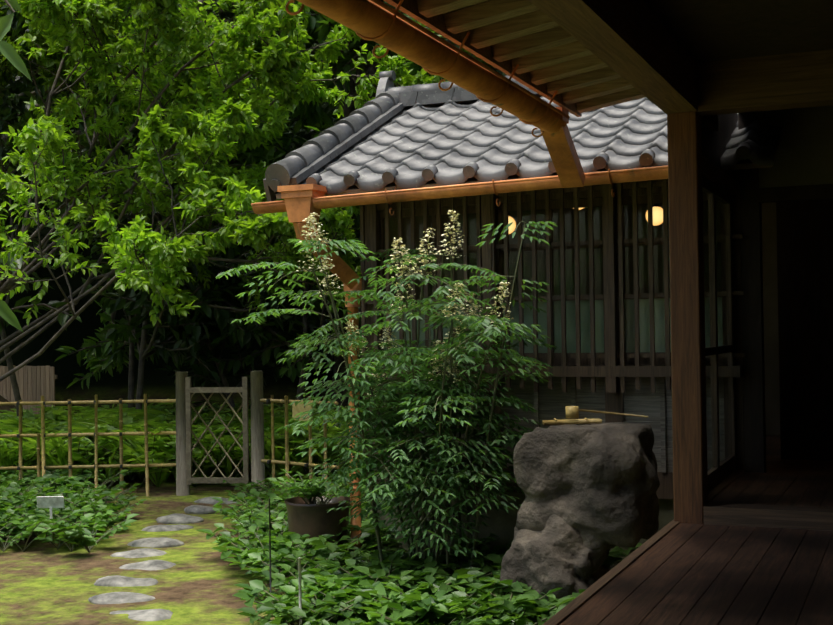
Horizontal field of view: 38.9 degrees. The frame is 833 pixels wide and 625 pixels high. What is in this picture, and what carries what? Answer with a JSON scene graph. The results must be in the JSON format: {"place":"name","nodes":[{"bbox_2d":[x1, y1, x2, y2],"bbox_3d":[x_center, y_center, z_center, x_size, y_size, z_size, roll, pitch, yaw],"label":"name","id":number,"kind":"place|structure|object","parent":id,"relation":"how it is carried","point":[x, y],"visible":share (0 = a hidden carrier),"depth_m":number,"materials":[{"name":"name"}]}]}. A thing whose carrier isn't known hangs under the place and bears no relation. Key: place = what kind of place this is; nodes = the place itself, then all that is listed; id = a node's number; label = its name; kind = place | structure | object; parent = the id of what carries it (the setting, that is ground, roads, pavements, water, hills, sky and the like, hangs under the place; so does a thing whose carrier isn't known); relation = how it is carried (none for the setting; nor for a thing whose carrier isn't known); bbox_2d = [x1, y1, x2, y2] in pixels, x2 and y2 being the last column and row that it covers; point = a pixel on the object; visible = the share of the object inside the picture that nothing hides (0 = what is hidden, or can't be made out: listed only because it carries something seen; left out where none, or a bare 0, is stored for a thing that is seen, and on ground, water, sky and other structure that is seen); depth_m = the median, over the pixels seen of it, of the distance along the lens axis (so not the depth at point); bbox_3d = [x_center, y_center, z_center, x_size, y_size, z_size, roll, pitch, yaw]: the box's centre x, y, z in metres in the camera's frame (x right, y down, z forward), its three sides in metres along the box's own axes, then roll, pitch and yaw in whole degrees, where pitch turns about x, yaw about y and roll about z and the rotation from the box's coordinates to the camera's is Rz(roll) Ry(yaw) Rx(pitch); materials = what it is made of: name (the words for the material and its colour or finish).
{"place":"outdoors","nodes":[
{"label":"outdoors","id":0,"kind":"place"},
{"bbox_2d":[4,0,14,12],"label":"twig","id":1,"kind":"object","parent":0,"point":[10,6],"visible":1,"depth_m":3.02,"materials":[{"name":"plant"}]},
{"bbox_2d":[0,0,31,332],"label":"leaves","id":2,"kind":"object","parent":1,"relation":"attached to","point":[13,57],"visible":1,"depth_m":3.23,"materials":[{"name":"green plant"}]},
{"bbox_2d":[0,3,501,624],"bbox_3d":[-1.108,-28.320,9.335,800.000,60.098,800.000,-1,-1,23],"label":"terrain","id":3,"kind":"structure","parent":0,"point":[44,583],"depth_m":8.78,"materials":[{"name":"green plant"}]},
{"bbox_2d":[0,131,53,247],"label":"tree","id":4,"kind":"object","parent":3,"relation":"on","point":[8,223],"depth_m":18.30,"materials":[{"name":"green plant"}]},
{"bbox_2d":[0,365,56,413],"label":"plank fence","id":5,"kind":"object","parent":3,"relation":"on","point":[35,383],"visible":0.42,"depth_m":16.58,"materials":[{"name":"wood"}]},
{"bbox_2d":[0,178,64,292],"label":"woodland shrub","id":6,"kind":"object","parent":3,"relation":"on","point":[15,223],"depth_m":16.59,"materials":[{"name":"green plant"}]},
{"bbox_2d":[0,0,100,419],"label":"tree","id":7,"kind":"object","parent":3,"relation":"on","point":[8,113],"depth_m":12.45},
{"bbox_2d":[36,496,64,537],"bbox_3d":[-2.698,1.532,8.699,0.200,0.354,0.035,-1,-1,1],"label":"plant label sign","id":8,"kind":"object","parent":3,"relation":"on","point":[50,502],"visible":0.82,"depth_m":8.70,"materials":[{"name":"white paint"}]},
{"bbox_2d":[0,394,175,495],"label":"bamboo fence","id":9,"kind":"object","parent":3,"relation":"on","point":[38,467],"visible":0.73,"depth_m":10.99,"materials":[{"name":"beige wood"}]},
{"bbox_2d":[16,399,327,471],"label":"fence rope ties","id":10,"kind":"object","parent":9,"relation":"attached to","point":[120,434],"visible":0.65,"depth_m":10.95,"materials":[{"name":"black fabric"}]},
{"bbox_2d":[75,113,179,337],"bbox_3d":[-4.253,-1.554,18.023,3.520,4.806,2.509,-2,-1,51],"label":"tree","id":11,"kind":"object","parent":3,"relation":"on","point":[121,149],"depth_m":17.56,"materials":[{"name":"green plant"}]},
{"bbox_2d":[7,54,266,409],"bbox_3d":[-3.293,-0.764,14.835,3.814,5.323,2.729,-1,-1,23],"label":"tree","id":12,"kind":"object","parent":3,"relation":"on","point":[114,359],"depth_m":15.14,"materials":[{"name":"green plant"}]},
{"bbox_2d":[0,0,317,236],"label":"woodland tree","id":13,"kind":"object","parent":3,"relation":"on","point":[229,14],"depth_m":14.33,"materials":[{"name":"green plant"}]},
{"bbox_2d":[88,497,236,620],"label":"stepping stones","id":14,"kind":"object","parent":3,"relation":"on","point":[132,597],"visible":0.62,"depth_m":7.70,"materials":[{"name":"grey stone"}]},
{"bbox_2d":[56,79,304,409],"bbox_3d":[-2.544,-0.560,13.623,3.425,4.869,2.462,-1,-1,23],"label":"tree","id":15,"kind":"object","parent":3,"relation":"on","point":[221,317],"depth_m":13.29,"materials":[{"name":"green plant"}]},
{"bbox_2d":[0,398,365,487],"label":"grass","id":16,"kind":"structure","parent":3,"relation":"on","point":[134,446],"depth_m":11.79,"materials":[{"name":"green plant"}]},
{"bbox_2d":[99,242,308,408],"bbox_3d":[-2.665,0.393,14.626,1.918,3.001,2.522,-2,-1,47],"label":"woodland shrub","id":17,"kind":"object","parent":3,"relation":"on","point":[215,332],"depth_m":14.50,"materials":[{"name":"green plant"}]},
{"bbox_2d":[176,371,264,495],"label":"gate posts","id":18,"kind":"object","parent":3,"relation":"on","point":[257,432],"visible":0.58,"depth_m":10.96,"materials":[{"name":"grey wood"}]},
{"bbox_2d":[185,377,248,484],"bbox_3d":[-1.854,1.100,10.971,0.589,1.000,0.040,-1,-1,7],"label":"gate frame","id":19,"kind":"object","parent":18,"relation":"attached to","point":[189,390],"visible":0.9,"depth_m":10.96,"materials":[{"name":"grey wood"}]},
{"bbox_2d":[190,393,242,477],"bbox_3d":[-1.853,1.140,10.970,0.556,0.849,0.033,-1,-1,7],"label":"gate lattice","id":20,"kind":"object","parent":19,"relation":"attached to","point":[213,435],"visible":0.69,"depth_m":10.96,"materials":[{"name":"brown wood"}]},
{"bbox_2d":[0,0,446,381],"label":"bright tree","id":21,"kind":"object","parent":3,"relation":"on","point":[278,67],"depth_m":10.72,"materials":[{"name":"green plant"}]},
{"bbox_2d":[153,111,361,399],"bbox_3d":[-0.993,-0.421,14.072,3.680,4.575,2.750,-1,-1,23],"label":"tree","id":22,"kind":"object","parent":3,"relation":"on","point":[256,156],"depth_m":14.04,"materials":[{"name":"green plant"}]},
{"bbox_2d":[236,523,301,624],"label":"garden stake","id":23,"kind":"object","parent":3,"relation":"on","point":[300,591],"visible":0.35,"depth_m":5.80,"materials":[{"name":"paint"}]},
{"bbox_2d":[269,499,271,592],"bbox_3d":[-0.801,1.330,6.458,0.009,0.620,0.010,-1,-1,23],"label":"black stake","id":24,"kind":"object","parent":3,"relation":"on","point":[270,545],"visible":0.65,"depth_m":6.46,"materials":[{"name":"black metal"}]},
{"bbox_2d":[229,49,341,370],"bbox_3d":[-1.267,-1.655,17.673,3.924,5.580,2.800,-1,-1,23],"label":"tree","id":25,"kind":"object","parent":3,"relation":"on","point":[307,137],"depth_m":16.96,"materials":[{"name":"green plant"}]},
{"bbox_2d":[260,395,338,494],"bbox_3d":[-1.062,1.254,10.623,0.974,1.000,0.095,-1,-1,39],"label":"bamboo fence","id":26,"kind":"object","parent":3,"relation":"on","point":[286,462],"visible":0.69,"depth_m":10.66,"materials":[{"name":"beige wood"}]},
{"bbox_2d":[268,220,335,350],"bbox_3d":[-1.132,-0.115,16.962,2.153,2.961,2.381,-1,-1,23],"label":"woodland shrub","id":27,"kind":"object","parent":3,"relation":"on","point":[311,325],"depth_m":16.61,"materials":[{"name":"green plant"}]},
{"bbox_2d":[178,36,442,363],"bbox_3d":[-1.310,-6.752,18.179,10.267,15.023,10.111,-1,-1,23],"label":"woodland tree","id":28,"kind":"object","parent":3,"relation":"on","point":[232,161],"depth_m":17.37,"materials":[{"name":"green plant"}]},
{"bbox_2d":[284,495,350,548],"bbox_3d":[-0.647,1.447,7.792,0.450,0.420,0.450,-1,-1,23],"label":"glazed pot","id":29,"kind":"object","parent":3,"relation":"on","point":[312,520],"visible":0.54,"depth_m":7.62,"materials":[{"name":"ceramic"}]},
{"bbox_2d":[0,457,641,624],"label":"undergrowth","id":30,"kind":"object","parent":3,"relation":"on","point":[447,608],"depth_m":6.95,"materials":[{"name":"green plant"}]},
{"bbox_2d":[218,4,497,408],"bbox_3d":[0.544,-4.457,14.736,9.307,12.646,5.845,-2,-2,62],"label":"woodland tree","id":31,"kind":"object","parent":3,"relation":"on","point":[370,69],"depth_m":15.23,"materials":[{"name":"green plant"}]},
{"bbox_2d":[241,216,525,587],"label":"nandina canes","id":32,"kind":"object","parent":3,"relation":"on","point":[424,518],"visible":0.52,"depth_m":6.81,"materials":[{"name":"plant"}]},
{"bbox_2d":[292,0,474,131],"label":"woodland tree","id":33,"kind":"object","parent":3,"relation":"on","point":[316,27],"depth_m":13.91,"materials":[{"name":"green plant"}]},
{"bbox_2d":[324,63,447,270],"bbox_3d":[0.499,-0.516,13.067,2.984,4.684,3.551,-1,-1,23],"label":"tree","id":34,"kind":"object","parent":3,"relation":"on","point":[355,227],"depth_m":12.98,"materials":[{"name":"green plant"}]},
{"bbox_2d":[215,210,557,557],"bbox_3d":[-0.011,0.375,6.902,1.856,1.932,1.960,-1,-1,23],"label":"nandina","id":35,"kind":"object","parent":3,"relation":"on","point":[416,477],"depth_m":6.71,"materials":[{"name":"green plant"}]},
{"bbox_2d":[305,1,496,270],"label":"tree","id":36,"kind":"object","parent":3,"relation":"on","point":[415,68],"depth_m":12.71,"materials":[{"name":"green plant"}]},
{"bbox_2d":[373,486,673,567],"bbox_3d":[1.921,1.429,8.302,3.720,0.600,2.540,-1,-1,23],"label":"wing foundation","id":37,"kind":"object","parent":3,"relation":"on","point":[502,523],"visible":0.11,"depth_m":7.52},
{"bbox_2d":[358,170,744,498],"bbox_3d":[1.262,0.141,8.539,2.470,2.000,2.740,-1,-1,23],"label":"timber frame","id":38,"kind":"object","parent":37,"relation":"on","point":[614,402],"visible":0.1,"depth_m":7.17,"materials":[{"name":"brown wood"}]},
{"bbox_2d":[380,376,672,471],"bbox_3d":[1.891,0.158,8.329,3.750,1.942,2.633,-1,-1,23],"label":"wing siding","id":39,"kind":"object","parent":38,"relation":"attached to","point":[556,400],"visible":0.06,"depth_m":7.26,"materials":[{"name":"wood"}]},
{"bbox_2d":[407,377,666,472],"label":"wing battens","id":40,"kind":"object","parent":39,"relation":"attached to","point":[662,418],"visible":0.12,"depth_m":7.06,"materials":[{"name":"brown wood"}]},
{"bbox_2d":[276,136,780,198],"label":"wing roof boards","id":41,"kind":"object","parent":38,"relation":"on","point":[740,164],"visible":0.14,"depth_m":7.02,"materials":[{"name":"brown wood"}]},
{"bbox_2d":[251,166,667,214],"bbox_3d":[0.258,-0.704,6.960,2.752,0.252,0.176,-1,-1,23],"label":"wing gutter","id":42,"kind":"object","parent":41,"relation":"attached to","point":[612,177],"visible":0.75,"depth_m":6.87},
{"bbox_2d":[274,96,782,193],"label":"wing roof tiles","id":43,"kind":"object","parent":41,"relation":"on","point":[450,141],"visible":0.56,"depth_m":7.46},
{"bbox_2d":[269,142,751,190],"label":"eave end tiles","id":44,"kind":"object","parent":43,"relation":"attached to","point":[647,156],"visible":0.77,"depth_m":6.94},
{"bbox_2d":[500,422,659,600],"bbox_3d":[0.923,1.156,6.380,0.805,1.097,0.772,-1,-1,23],"label":"basin rock","id":45,"kind":"object","parent":3,"relation":"on","point":[590,501],"visible":0.75,"depth_m":6.16,"materials":[{"name":"grey stone"}]},
{"bbox_2d":[542,406,647,424],"bbox_3d":[0.982,0.562,6.470,0.583,0.099,0.124,-1,-1,0],"label":"bamboo ladle","id":46,"kind":"object","parent":45,"relation":"on","point":[572,414],"visible":1,"depth_m":6.44,"materials":[{"name":"beige wood"}]},
{"bbox_2d":[643,0,832,177],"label":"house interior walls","id":47,"kind":"structure","parent":3,"relation":"on","point":[708,30],"depth_m":4.97,"materials":[{"name":"brown wood"}]},
{"bbox_2d":[697,49,832,530],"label":"threshold and lintel","id":48,"kind":"object","parent":47,"relation":"attached to","point":[777,82],"visible":0.6,"depth_m":5.47,"materials":[{"name":"brown wood"}]},
{"bbox_2d":[702,175,735,491],"bbox_3d":[1.593,0.096,6.317,0.001,1.462,1.270,-1,-1,23],"label":"sliding door","id":49,"kind":"structure","parent":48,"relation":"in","point":[725,422],"depth_m":6.49,"materials":[{"name":"brown wood"}]},
{"bbox_3d":[0.233,-1.418,2.197,2.243,0.384,8.400,-1,-1,23],"label":"eave","id":50,"kind":"object","parent":47,"relation":"attached to","visible":0},
{"bbox_2d":[286,0,569,136],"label":"gutter","id":51,"kind":"object","parent":50,"relation":"attached to","point":[393,30],"visible":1,"depth_m":4.59,"materials":[{"name":"orange metal"}]},
{"bbox_2d":[540,107,584,187],"bbox_3d":[0.781,-0.877,6.346,0.160,0.364,0.512,-1,-1,23],"label":"downspout","id":52,"kind":"object","parent":51,"relation":"attached to","point":[564,157],"visible":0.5,"depth_m":6.35,"materials":[{"name":"orange metal"}]},
{"bbox_2d":[738,112,832,472],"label":"corridor end wall","id":53,"kind":"structure","parent":3,"relation":"on","point":[804,217],"depth_m":7.57,"materials":[{"name":"brown wood"}]},
{"bbox_2d":[761,136,832,435],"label":"wing plaster","id":54,"kind":"object","parent":3,"relation":"on","point":[771,331],"depth_m":9.31,"materials":[{"name":"brown paint"}]},
{"bbox_2d":[379,194,670,364],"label":"lattice rails","id":55,"kind":"object","parent":54,"relation":"attached to","point":[626,200],"depth_m":7.39,"materials":[{"name":"brown wood"}]},
{"bbox_2d":[382,203,669,299],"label":"window panes","id":56,"kind":"structure","parent":55,"relation":"in","point":[643,259],"depth_m":7.39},
{"bbox_2d":[384,298,670,353],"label":"window panes","id":57,"kind":"structure","parent":55,"relation":"in","point":[644,316],"depth_m":7.33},
{"bbox_2d":[355,177,744,392],"bbox_3d":[0.743,-0.174,7.309,2.490,1.330,0.055,-1,-1,23],"label":"lattice window","id":58,"kind":"structure","parent":54,"relation":"attached to","point":[485,209],"depth_m":7.23,"materials":[{"name":"brown wood"}]},
{"bbox_2d":[292,401,312,420],"bbox_3d":[-1.022,0.882,10.553,0.240,0.170,0.012,-1,-1,39],"label":"sign","id":59,"kind":"object","parent":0,"point":[297,409],"visible":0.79,"depth_m":10.56,"materials":[{"name":"beige wood"}]},
{"bbox_2d":[277,184,361,550],"bbox_3d":[-0.585,0.435,7.540,0.274,2.435,0.679,-1,-1,23],"label":"downspout","id":60,"kind":"object","parent":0,"point":[298,203],"visible":0.38,"depth_m":7.43,"materials":[{"name":"brown metal"}]},
{"bbox_2d":[263,89,405,201],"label":"roof ridge tiles","id":61,"kind":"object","parent":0,"point":[307,159],"depth_m":8.01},
{"bbox_2d":[375,70,395,98],"bbox_3d":[-0.231,-1.706,9.244,0.120,0.375,0.270,-1,-1,23],"label":"roof ridge ornament","id":62,"kind":"object","parent":61,"relation":"on","point":[386,80],"visible":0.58,"depth_m":9.20,"materials":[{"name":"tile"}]},
{"bbox_2d":[333,72,506,350],"bbox_3d":[0.499,-0.341,12.836,2.232,4.340,3.059,-2,-1,46],"label":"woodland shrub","id":63,"kind":"object","parent":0,"point":[503,74],"depth_m":12.27,"materials":[{"name":"plant"}]},
{"bbox_2d":[387,75,541,108],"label":"roof ridge","id":64,"kind":"structure","parent":0,"point":[431,94],"depth_m":8.95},
{"bbox_2d":[417,0,644,112],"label":"eave rafters","id":65,"kind":"object","parent":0,"point":[539,45],"visible":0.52,"depth_m":5.06,"materials":[{"name":"brown wood"}]},
{"bbox_2d":[384,0,581,116],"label":"eave fascia","id":66,"kind":"structure","parent":65,"relation":"attached to","point":[436,23],"depth_m":4.94,"materials":[{"name":"brown wood"}]},
{"bbox_2d":[443,0,533,29],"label":"batten","id":67,"kind":"object","parent":65,"relation":"on","point":[473,5],"depth_m":4.56,"materials":[{"name":"brown wood"}]},
{"bbox_2d":[560,523,832,624],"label":"veranda floor","id":68,"kind":"structure","parent":0,"point":[690,574],"depth_m":4.29,"materials":[{"name":"brown wood"}]},
{"bbox_2d":[542,519,679,624],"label":"deck edge board","id":69,"kind":"object","parent":68,"relation":"attached to","point":[572,607],"depth_m":4.36,"materials":[{"name":"brown wood"}]},
{"bbox_2d":[667,111,707,523],"bbox_3d":[1.307,0.324,5.660,0.140,2.550,0.140,-1,-1,23],"label":"veranda post","id":70,"kind":"object","parent":68,"relation":"on","point":[687,315],"visible":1,"depth_m":5.60,"materials":[{"name":"brown wood"}]},
{"bbox_2d":[529,0,743,501],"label":"eave beam","id":71,"kind":"structure","parent":70,"relation":"on","point":[637,45],"depth_m":4.61,"materials":[{"name":"brown wood"}]},
{"bbox_2d":[709,472,832,507],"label":"corridor floor","id":72,"kind":"structure","parent":0,"point":[800,490],"depth_m":6.08,"materials":[{"name":"brown wood"}]},
{"bbox_2d":[758,105,832,187],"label":"wall","id":73,"kind":"structure","parent":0,"point":[801,166],"depth_m":6.78,"materials":[{"name":"black"}]}
]}

